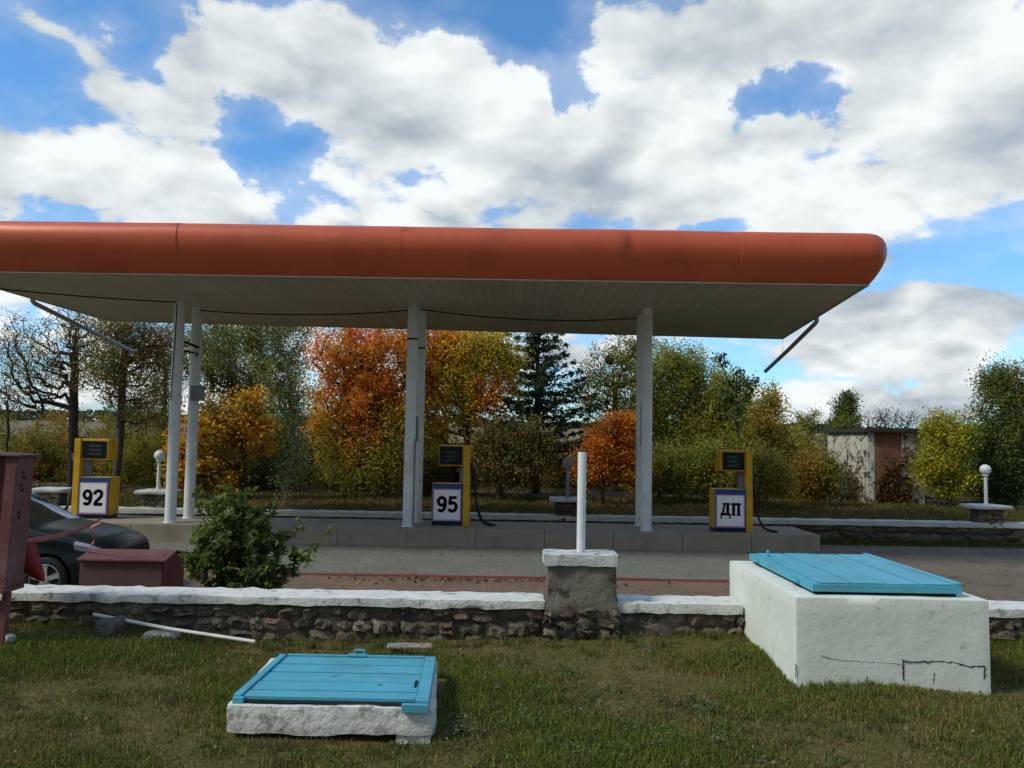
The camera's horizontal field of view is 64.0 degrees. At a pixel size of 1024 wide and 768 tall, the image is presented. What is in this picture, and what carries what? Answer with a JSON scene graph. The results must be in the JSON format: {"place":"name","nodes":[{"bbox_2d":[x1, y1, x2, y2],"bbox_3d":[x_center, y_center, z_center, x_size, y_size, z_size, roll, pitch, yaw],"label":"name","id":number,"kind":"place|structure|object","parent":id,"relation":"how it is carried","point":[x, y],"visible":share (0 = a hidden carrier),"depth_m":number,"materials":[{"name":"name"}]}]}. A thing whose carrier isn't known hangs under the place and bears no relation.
{"place":"outdoors","nodes":[
{"label":"outdoors","id":0,"kind":"place"},
{"bbox_2d":[183,573,729,600],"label":"red pavement","id":1,"kind":"structure","parent":0,"point":[650,588],"depth_m":12.74,"materials":[{"name":"concrete"}]},
{"bbox_2d":[23,491,149,585],"bbox_3d":[-7.621,2.203,11.789,4.412,1.500,2.020,1,-4,0],"label":"parked car","id":2,"kind":"object","parent":1,"relation":"on","point":[60,563],"visible":0.33,"depth_m":11.24,"materials":[{"name":"paint"}]},
{"bbox_2d":[76,549,185,586],"bbox_3d":[-4.700,2.469,10.161,1.065,0.828,0.720,1,-4,0],"label":"sand box","id":3,"kind":"object","parent":1,"relation":"on","point":[137,567],"visible":0.6,"depth_m":9.87,"materials":[{"name":"red paint"}]},
{"bbox_2d":[27,517,101,550],"bbox_3d":[-4.372,1.646,8.212,0.204,0.682,4.127,2,-4,-21],"label":"warning tape","id":4,"kind":"object","parent":3,"relation":"attached to","point":[50,537],"visible":1,"depth_m":7.58,"materials":[{"name":"red plastic"}]},
{"bbox_2d":[178,480,335,589],"bbox_3d":[-2.693,1.911,8.458,1.590,1.822,0.847,0,-4,20],"label":"bush","id":5,"kind":"object","parent":1,"relation":"on","point":[249,535],"visible":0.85,"depth_m":8.40,"materials":[{"name":"green plant"}]},
{"bbox_2d":[327,547,819,588],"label":"fallen leaves","id":6,"kind":"object","parent":1,"relation":"on","point":[440,579],"visible":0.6,"depth_m":13.17,"materials":[{"name":"brown plant"}]},
{"bbox_2d":[0,420,925,448],"bbox_3d":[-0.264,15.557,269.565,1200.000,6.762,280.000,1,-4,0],"label":"field","id":7,"kind":"structure","parent":0,"point":[24,424],"depth_m":276.70,"materials":[{"name":"green plant"}]},
{"bbox_2d":[149,542,841,579],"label":"grey pavement","id":8,"kind":"structure","parent":0,"point":[491,561],"depth_m":15.35,"materials":[{"name":"grey asphalt"}]},
{"bbox_2d":[0,614,1023,767],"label":"lawn","id":9,"kind":"structure","parent":0,"point":[375,739],"depth_m":4.98,"materials":[{"name":"plant"}]},
{"bbox_2d":[5,633,15,642],"bbox_3d":[-3.723,1.887,6.083,0.074,0.064,0.078,4,-5,-36],"label":"stone","id":10,"kind":"object","parent":9,"relation":"on","point":[11,637],"visible":0.97,"depth_m":6.06,"materials":[{"name":"white stone"}]},
{"bbox_2d":[0,452,40,644],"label":"fire cabinet","id":11,"kind":"object","parent":9,"relation":"on","point":[16,474],"visible":0.96,"depth_m":6.10,"materials":[{"name":"red metal"}]},
{"bbox_2d":[24,528,44,580],"bbox_3d":[-3.897,1.343,6.510,0.328,0.432,0.287,4,-5,-33],"label":"fire bucket","id":12,"kind":"object","parent":11,"relation":"hanging from","point":[33,568],"visible":0.55,"depth_m":6.44,"materials":[{"name":"red metal"}]},
{"bbox_2d":[94,615,126,638],"bbox_3d":[-3.187,1.945,6.503,0.210,0.197,0.224,-1,-4,21],"label":"stone","id":13,"kind":"object","parent":9,"relation":"on","point":[107,627],"visible":0.7,"depth_m":6.44,"materials":[{"name":"grey stone"}]},
{"bbox_2d":[93,613,255,643],"bbox_3d":[-2.657,1.901,6.393,1.524,0.108,0.027,0,-4,18],"label":"pole","id":14,"kind":"object","parent":13,"relation":"on","point":[183,630],"visible":1,"depth_m":6.35,"materials":[{"name":"white metal"}]},
{"bbox_2d":[142,630,180,640],"bbox_3d":[-2.748,1.975,6.427,0.273,0.083,0.130,2,-4,-11],"label":"stone","id":15,"kind":"object","parent":9,"relation":"on","point":[171,634],"visible":0.61,"depth_m":6.39,"materials":[{"name":"white stone"}]},
{"bbox_2d":[0,584,545,641],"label":"stone wall","id":16,"kind":"structure","parent":9,"relation":"on","point":[252,612],"depth_m":6.74,"materials":[{"name":"stone"}]},
{"bbox_2d":[226,649,436,743],"bbox_3d":[-1.016,1.915,4.936,1.174,0.393,1.022,1,-4,0],"label":"hatch","id":17,"kind":"object","parent":9,"relation":"on","point":[322,694],"visible":0.98,"depth_m":4.54,"materials":[{"name":"blue paint"}]},
{"bbox_2d":[386,643,431,648],"bbox_3d":[-0.778,1.992,6.229,0.343,0.026,0.125,1,-4,-3],"label":"stone","id":18,"kind":"object","parent":9,"relation":"on","point":[409,645],"visible":1,"depth_m":6.19,"materials":[{"name":"white stone"}]},
{"bbox_2d":[0,637,1023,767],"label":"weeds","id":19,"kind":"object","parent":9,"relation":"on","point":[552,736],"visible":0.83,"depth_m":4.67,"materials":[{"name":"green plant"}]},
{"bbox_2d":[14,628,1023,767],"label":"fallen leaves","id":20,"kind":"object","parent":9,"relation":"on","point":[717,720],"visible":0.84,"depth_m":4.82,"materials":[{"name":"brown plant"}]},
{"bbox_2d":[542,452,620,641],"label":"wall pillar","id":21,"kind":"structure","parent":9,"relation":"on","point":[581,601],"depth_m":6.66,"materials":[{"name":"grey paint"}]},
{"bbox_2d":[617,594,743,636],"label":"stone wall","id":22,"kind":"structure","parent":9,"relation":"on","point":[646,615],"depth_m":6.74,"materials":[{"name":"stone"}]},
{"bbox_2d":[730,550,990,695],"bbox_3d":[2.574,1.841,6.350,1.339,0.942,1.775,1,-4,0],"label":"concrete box","id":23,"kind":"object","parent":9,"relation":"on","point":[818,618],"visible":0.8,"depth_m":5.54,"materials":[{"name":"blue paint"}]},
{"bbox_2d":[0,0,1023,427],"label":"sky","id":24,"kind":"structure","parent":0,"point":[901,122],"materials":[{"name":"white"}]},
{"bbox_2d":[10,435,1023,521],"bbox_3d":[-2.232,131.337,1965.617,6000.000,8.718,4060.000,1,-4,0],"label":"ground","id":25,"kind":"structure","parent":0,"point":[960,496],"depth_m":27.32,"materials":[{"name":"green plant"}]},
{"bbox_2d":[0,361,22,451],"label":"bare sapling","id":26,"kind":"object","parent":25,"relation":"on","point":[8,430],"visible":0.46,"depth_m":28.92,"materials":[{"name":"brown plant"}]},
{"bbox_2d":[0,411,49,474],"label":"shrub","id":27,"kind":"object","parent":25,"relation":"on","point":[5,435],"visible":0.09,"depth_m":33.01,"materials":[{"name":"green plant"}]},
{"bbox_2d":[0,406,52,461],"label":"shrub","id":28,"kind":"object","parent":25,"relation":"on","point":[11,418],"visible":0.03,"depth_m":36.06,"materials":[{"name":"green plant"}]},
{"bbox_2d":[0,409,105,482],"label":"shrub","id":29,"kind":"object","parent":25,"relation":"on","point":[41,470],"visible":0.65,"depth_m":31.47,"materials":[{"name":"green plant"}]},
{"bbox_2d":[0,306,127,486],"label":"bare tree","id":30,"kind":"object","parent":25,"relation":"on","point":[72,399],"visible":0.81,"depth_m":27.89,"materials":[{"name":"brown plant"}]},
{"bbox_2d":[26,403,115,469],"bbox_3d":[-19.476,2.672,36.205,5.021,4.087,3.606,1,-4,0],"label":"shrub","id":31,"kind":"object","parent":25,"relation":"on","point":[62,420],"visible":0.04,"depth_m":36.18,"materials":[{"name":"green plant"}]},
{"bbox_2d":[40,407,144,481],"bbox_3d":[-16.621,2.598,32.851,4.835,3.348,3.216,1,-4,0],"label":"shrub","id":32,"kind":"object","parent":25,"relation":"on","point":[105,432],"visible":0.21,"depth_m":32.54,"materials":[{"name":"green plant"}]},
{"bbox_2d":[61,316,190,490],"bbox_3d":[-12.475,0.484,27.053,4.174,6.341,2.839,1,-4,0],"label":"sparse tree","id":33,"kind":"object","parent":25,"relation":"on","point":[116,376],"visible":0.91,"depth_m":26.83,"materials":[{"name":"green plant"}]},
{"bbox_2d":[85,399,168,474],"bbox_3d":[-17.204,2.716,36.732,5.288,4.129,4.186,1,-4,0],"label":"shrub","id":34,"kind":"object","parent":25,"relation":"on","point":[125,429],"visible":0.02,"depth_m":36.49,"materials":[{"name":"green plant"}]},
{"bbox_2d":[92,405,184,486],"bbox_3d":[-13.654,2.393,30.844,4.392,3.241,2.983,1,-4,0],"label":"shrub","id":35,"kind":"object","parent":25,"relation":"on","point":[137,454],"visible":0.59,"depth_m":30.32,"materials":[{"name":"green plant"}]},
{"bbox_2d":[133,450,181,507],"bbox_3d":[-8.901,2.673,20.604,0.915,2.009,0.830,1,-4,0],"label":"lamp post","id":36,"kind":"object","parent":25,"relation":"on","point":[153,498],"visible":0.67,"depth_m":20.35,"materials":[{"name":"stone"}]},
{"bbox_2d":[127,324,203,440],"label":"sparse tree","id":37,"kind":"object","parent":25,"relation":"on","point":[169,383],"visible":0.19,"depth_m":32.87,"materials":[{"name":"green plant"}]},
{"bbox_2d":[137,419,220,478],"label":"shrub","id":38,"kind":"object","parent":25,"relation":"on","point":[159,436],"visible":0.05,"depth_m":33.42,"materials":[{"name":"green plant"}]},
{"bbox_2d":[154,434,254,490],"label":"shrub","id":39,"kind":"object","parent":25,"relation":"on","point":[205,488],"visible":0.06,"depth_m":28.64,"materials":[{"name":"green plant"}]},
{"bbox_2d":[154,383,284,498],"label":"maple tree","id":40,"kind":"object","parent":25,"relation":"on","point":[233,422],"visible":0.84,"depth_m":24.64,"materials":[{"name":"orange plant"}]},
{"bbox_2d":[183,324,309,478],"bbox_3d":[-10.574,0.615,33.003,5.786,6.942,3.497,1,-4,0],"label":"green tree","id":41,"kind":"object","parent":25,"relation":"on","point":[211,379],"visible":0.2,"depth_m":32.54,"materials":[{"name":"green plant"}]},
{"bbox_2d":[184,324,320,478],"bbox_3d":[-9.844,0.210,31.134,5.655,7.521,4.252,1,-4,0],"label":"birch tree","id":42,"kind":"object","parent":25,"relation":"on","point":[258,355],"visible":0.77,"depth_m":30.72,"materials":[{"name":"green plant"}]},
{"bbox_2d":[225,412,312,490],"bbox_3d":[-8.933,2.452,29.858,3.777,2.893,3.331,1,-4,0],"label":"shrub","id":43,"kind":"object","parent":25,"relation":"on","point":[263,471],"visible":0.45,"depth_m":29.61,"materials":[{"name":"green plant"}]},
{"bbox_2d":[266,410,318,508],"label":"birch sapling","id":44,"kind":"object","parent":25,"relation":"on","point":[298,470],"visible":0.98,"depth_m":22.41,"materials":[{"name":"green plant"}]},
{"bbox_2d":[296,415,340,486],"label":"shrub","id":45,"kind":"object","parent":25,"relation":"on","point":[310,470],"visible":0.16,"depth_m":32.30,"materials":[{"name":"green plant"}]},
{"bbox_2d":[303,453,403,492],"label":"shrub","id":46,"kind":"object","parent":25,"relation":"on","point":[337,483],"visible":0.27,"depth_m":29.39,"materials":[{"name":"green plant"}]},
{"bbox_2d":[294,327,452,497],"bbox_3d":[-4.556,0.598,27.020,5.207,6.410,3.827,1,-4,0],"label":"maple tree","id":47,"kind":"object","parent":25,"relation":"on","point":[369,391],"visible":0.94,"depth_m":26.50,"materials":[{"name":"orange plant"}]},
{"bbox_2d":[391,435,443,485],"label":"shrub","id":48,"kind":"object","parent":25,"relation":"on","point":[424,450],"visible":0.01,"depth_m":32.46,"materials":[{"name":"green plant"}]},
{"bbox_2d":[396,439,489,493],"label":"shrub","id":49,"kind":"object","parent":25,"relation":"on","point":[446,474],"visible":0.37,"depth_m":28.39,"materials":[{"name":"green plant"}]},
{"bbox_2d":[396,330,535,495],"bbox_3d":[-1.775,0.637,28.105,5.175,6.563,3.221,1,-4,0],"label":"maple tree","id":50,"kind":"object","parent":25,"relation":"on","point":[458,371],"visible":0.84,"depth_m":27.60,"materials":[{"name":"yellow plant"}]},
{"bbox_2d":[0,409,968,432],"bbox_3d":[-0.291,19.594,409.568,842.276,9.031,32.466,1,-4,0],"label":"treeline","id":51,"kind":"object","parent":25,"relation":"on","point":[94,415],"visible":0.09,"depth_m":399.82,"materials":[{"name":"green plant"}]},
{"bbox_2d":[471,438,528,487],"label":"shrub","id":52,"kind":"object","parent":25,"relation":"on","point":[484,481],"visible":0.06,"depth_m":33.36,"materials":[{"name":"green plant"}]},
{"bbox_2d":[448,406,565,500],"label":"shade tree","id":53,"kind":"object","parent":25,"relation":"on","point":[500,456],"visible":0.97,"depth_m":25.58,"materials":[{"name":"green plant"}]},
{"bbox_2d":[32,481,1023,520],"bbox_3d":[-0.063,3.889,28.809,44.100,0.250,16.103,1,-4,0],"label":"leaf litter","id":54,"kind":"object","parent":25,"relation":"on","point":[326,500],"visible":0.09,"depth_m":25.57,"materials":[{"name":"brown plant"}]},
{"bbox_2d":[457,332,610,494],"bbox_3d":[1.247,0.226,28.699,6.218,7.535,6.287,1,-4,0],"label":"spruce tree","id":55,"kind":"object","parent":25,"relation":"on","point":[540,376],"visible":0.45,"depth_m":28.72,"materials":[{"name":"green plant"}]},
{"bbox_2d":[518,440,591,489],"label":"shrub","id":56,"kind":"object","parent":25,"relation":"on","point":[556,480],"visible":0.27,"depth_m":32.36,"materials":[{"name":"green plant"}]},
{"bbox_2d":[575,430,624,487],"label":"shrub","id":57,"kind":"object","parent":25,"relation":"on","point":[597,484],"visible":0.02,"depth_m":33.52,"materials":[{"name":"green plant"}]},
{"bbox_2d":[560,406,658,505],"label":"maple","id":58,"kind":"object","parent":25,"relation":"on","point":[621,431],"visible":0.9,"depth_m":24.68,"materials":[{"name":"orange plant"}]},
{"bbox_2d":[560,335,660,490],"bbox_3d":[3.996,0.959,32.010,3.643,6.622,3.725,-3,-5,44],"label":"tangled tree","id":59,"kind":"object","parent":25,"relation":"on","point":[614,387],"visible":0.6,"depth_m":31.80,"materials":[{"name":"green plant"}]},
{"bbox_2d":[604,355,613,364],"bbox_3d":[3.772,-0.931,31.743,0.401,0.390,0.408,1,-4,0],"label":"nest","id":60,"kind":"object","parent":59,"relation":"in","point":[610,360],"visible":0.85,"depth_m":31.65,"materials":[{"name":"brown plant"}]},
{"bbox_2d":[621,432,697,501],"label":"shrub","id":61,"kind":"object","parent":25,"relation":"on","point":[664,462],"visible":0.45,"depth_m":26.44,"materials":[{"name":"green plant"}]},
{"bbox_2d":[616,336,797,494],"bbox_3d":[7.237,1.143,31.062,6.892,6.302,4.190,1,-4,0],"label":"willow tree","id":62,"kind":"object","parent":25,"relation":"on","point":[682,374],"visible":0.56,"depth_m":30.48,"materials":[{"name":"green plant"}]},
{"bbox_2d":[670,430,752,504],"bbox_3d":[6.373,2.649,25.907,2.758,2.427,2.718,-1,-4,26],"label":"shrub","id":63,"kind":"object","parent":25,"relation":"on","point":[702,470],"visible":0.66,"depth_m":25.62,"materials":[{"name":"green plant"}]},
{"bbox_2d":[709,352,759,446],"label":"young tree","id":64,"kind":"object","parent":25,"relation":"on","point":[727,396],"visible":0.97,"depth_m":25.95,"materials":[{"name":"green plant"}]},
{"bbox_2d":[718,439,800,508],"bbox_3d":[7.380,2.710,24.482,2.415,2.148,2.008,2,-4,-20],"label":"shrub","id":65,"kind":"object","parent":25,"relation":"on","point":[772,472],"visible":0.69,"depth_m":24.04,"materials":[{"name":"green plant"}]},
{"bbox_2d":[720,378,843,499],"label":"green tree","id":66,"kind":"object","parent":25,"relation":"on","point":[762,425],"visible":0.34,"depth_m":28.60,"materials":[{"name":"green plant"}]},
{"bbox_2d":[778,413,827,457],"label":"shrub","id":67,"kind":"object","parent":25,"relation":"on","point":[814,446],"visible":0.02,"depth_m":32.61,"materials":[{"name":"green plant"}]},
{"bbox_2d":[788,407,823,450],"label":"poplar tree","id":68,"kind":"object","parent":25,"relation":"on","point":[807,419],"visible":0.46,"depth_m":39.60,"materials":[{"name":"green plant"}]},
{"bbox_2d":[785,447,847,506],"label":"shrub","id":69,"kind":"object","parent":25,"relation":"on","point":[817,476],"visible":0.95,"depth_m":25.56,"materials":[{"name":"yellow plant"}]},
{"bbox_2d":[812,387,864,454],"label":"poplar tree","id":70,"kind":"object","parent":25,"relation":"on","point":[845,408],"visible":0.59,"depth_m":37.73,"materials":[{"name":"green plant"}]},
{"bbox_2d":[823,428,924,504],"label":"shed","id":71,"kind":"structure","parent":25,"relation":"on","point":[849,446],"depth_m":27.94,"materials":[{"name":"paint"}]},
{"bbox_2d":[828,455,866,501],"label":"creeper","id":72,"kind":"object","parent":71,"relation":"attached to","point":[854,480],"visible":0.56,"depth_m":28.73,"materials":[{"name":"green plant"}]},
{"bbox_2d":[872,440,917,504],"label":"creeper","id":73,"kind":"object","parent":71,"relation":"attached to","point":[881,495],"visible":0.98,"depth_m":27.67,"materials":[{"name":"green plant"}]},
{"bbox_2d":[840,399,947,447],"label":"bare thicket","id":74,"kind":"object","parent":25,"relation":"on","point":[881,419],"visible":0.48,"depth_m":32.96,"materials":[{"name":"brown plant"}]},
{"bbox_2d":[905,404,989,505],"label":"yellow tree","id":75,"kind":"object","parent":25,"relation":"on","point":[934,466],"visible":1,"depth_m":26.67,"materials":[{"name":"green plant"}]},
{"bbox_2d":[953,450,1019,501],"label":"shrub","id":76,"kind":"object","parent":25,"relation":"on","point":[972,484],"visible":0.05,"depth_m":29.66,"materials":[{"name":"green plant"}]},
{"bbox_2d":[958,350,1023,505],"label":"broad tree","id":77,"kind":"object","parent":25,"relation":"on","point":[1001,454],"visible":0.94,"depth_m":27.67,"materials":[{"name":"green plant"}]},
{"bbox_2d":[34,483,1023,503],"bbox_3d":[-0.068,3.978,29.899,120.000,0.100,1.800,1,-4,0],"label":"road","id":78,"kind":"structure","parent":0,"point":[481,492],"depth_m":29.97,"materials":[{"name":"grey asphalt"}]},
{"bbox_2d":[417,544,1023,600],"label":"forecourt","id":79,"kind":"structure","parent":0,"point":[994,574],"depth_m":16.09,"materials":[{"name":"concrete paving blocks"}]},
{"bbox_2d":[32,487,70,505],"bbox_3d":[-11.578,3.116,20.575,0.910,1.028,0.830,1,-4,0],"label":"stone wall pillar","id":80,"kind":"object","parent":79,"relation":"on","point":[57,496],"visible":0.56,"depth_m":20.36,"materials":[{"name":"stone"}]},
{"bbox_2d":[85,515,819,552],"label":"pump island","id":81,"kind":"structure","parent":79,"relation":"on","point":[609,536],"depth_m":17.27,"materials":[{"name":"concrete"}]},
{"bbox_2d":[64,439,119,518],"bbox_3d":[-9.616,2.108,18.369,1.420,1.764,0.518,1,-4,0],"label":"fuel pump","id":82,"kind":"object","parent":81,"relation":"on","point":[93,497],"visible":0.87,"depth_m":18.16,"materials":[{"name":"yellow metal"}]},
{"bbox_2d":[0,221,886,530],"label":"canopy","id":83,"kind":"object","parent":81,"relation":"on","point":[648,285],"visible":0.99,"depth_m":15.33,"materials":[{"name":"orange metal"}]},
{"bbox_2d":[0,288,176,302],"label":"power cable","id":84,"kind":"object","parent":83,"relation":"attached to","point":[87,296],"visible":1,"depth_m":17.17,"materials":[{"name":"black rubber"}]},
{"bbox_2d":[200,310,407,314],"bbox_3d":[-4.709,-1.619,18.541,4.894,0.132,0.027,1,-4,6],"label":"power cable","id":85,"kind":"object","parent":83,"relation":"attached to","point":[304,314],"visible":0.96,"depth_m":18.52,"materials":[{"name":"black rubber"}]},
{"bbox_2d":[420,309,636,320],"bbox_3d":[0.416,-1.525,18.531,4.954,0.167,0.027,2,-4,-8],"label":"power cable","id":86,"kind":"object","parent":83,"relation":"attached to","point":[526,319],"visible":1,"depth_m":18.50,"materials":[{"name":"black rubber"}]},
{"bbox_2d":[431,445,495,525],"bbox_3d":[-1.044,2.240,18.170,1.420,1.764,0.519,1,-4,0],"label":"fuel pump","id":87,"kind":"object","parent":81,"relation":"on","point":[450,503],"visible":1,"depth_m":17.92,"materials":[{"name":"yellow metal"}]},
{"bbox_2d":[709,449,777,532],"bbox_3d":[5.062,2.322,17.840,1.420,1.764,0.518,1,-4,0],"label":"fuel pump","id":88,"kind":"object","parent":81,"relation":"on","point":[730,509],"visible":1,"depth_m":17.60,"materials":[{"name":"yellow metal"}]},
{"bbox_2d":[60,506,1023,543],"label":"stone wall","id":89,"kind":"structure","parent":79,"relation":"on","point":[874,529],"depth_m":20.01,"materials":[{"name":"grey stone"}]},
{"bbox_2d":[549,457,586,522],"bbox_3d":[1.375,2.825,20.308,0.910,2.005,0.837,1,-4,0],"label":"wall lamp","id":90,"kind":"object","parent":79,"relation":"on","point":[566,505],"visible":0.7,"depth_m":20.05,"materials":[{"name":"stone"}]},
{"bbox_2d":[184,571,964,586],"bbox_3d":[-2.064,3.178,13.514,18.980,0.076,0.160,1,-4,0],"label":"paving edge","id":91,"kind":"object","parent":79,"relation":"on","point":[521,577],"visible":0.19,"depth_m":13.47,"materials":[{"name":"grey concrete"}]},
{"bbox_2d":[820,536,1023,548],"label":"verge weeds","id":92,"kind":"object","parent":79,"relation":"on","point":[940,543],"visible":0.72,"depth_m":19.72,"materials":[{"name":"green plant"}]},
{"bbox_2d":[959,464,1012,542],"bbox_3d":[11.751,3.002,20.306,0.916,2.005,0.830,1,-4,0],"label":"wall lamp","id":93,"kind":"object","parent":79,"relation":"on","point":[986,512],"visible":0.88,"depth_m":20.05,"materials":[{"name":"stone"}]},
{"bbox_2d":[987,600,1023,644],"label":"stone wall","id":94,"kind":"structure","parent":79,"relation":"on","point":[1006,618],"depth_m":6.73,"materials":[{"name":"stone"}]}
]}

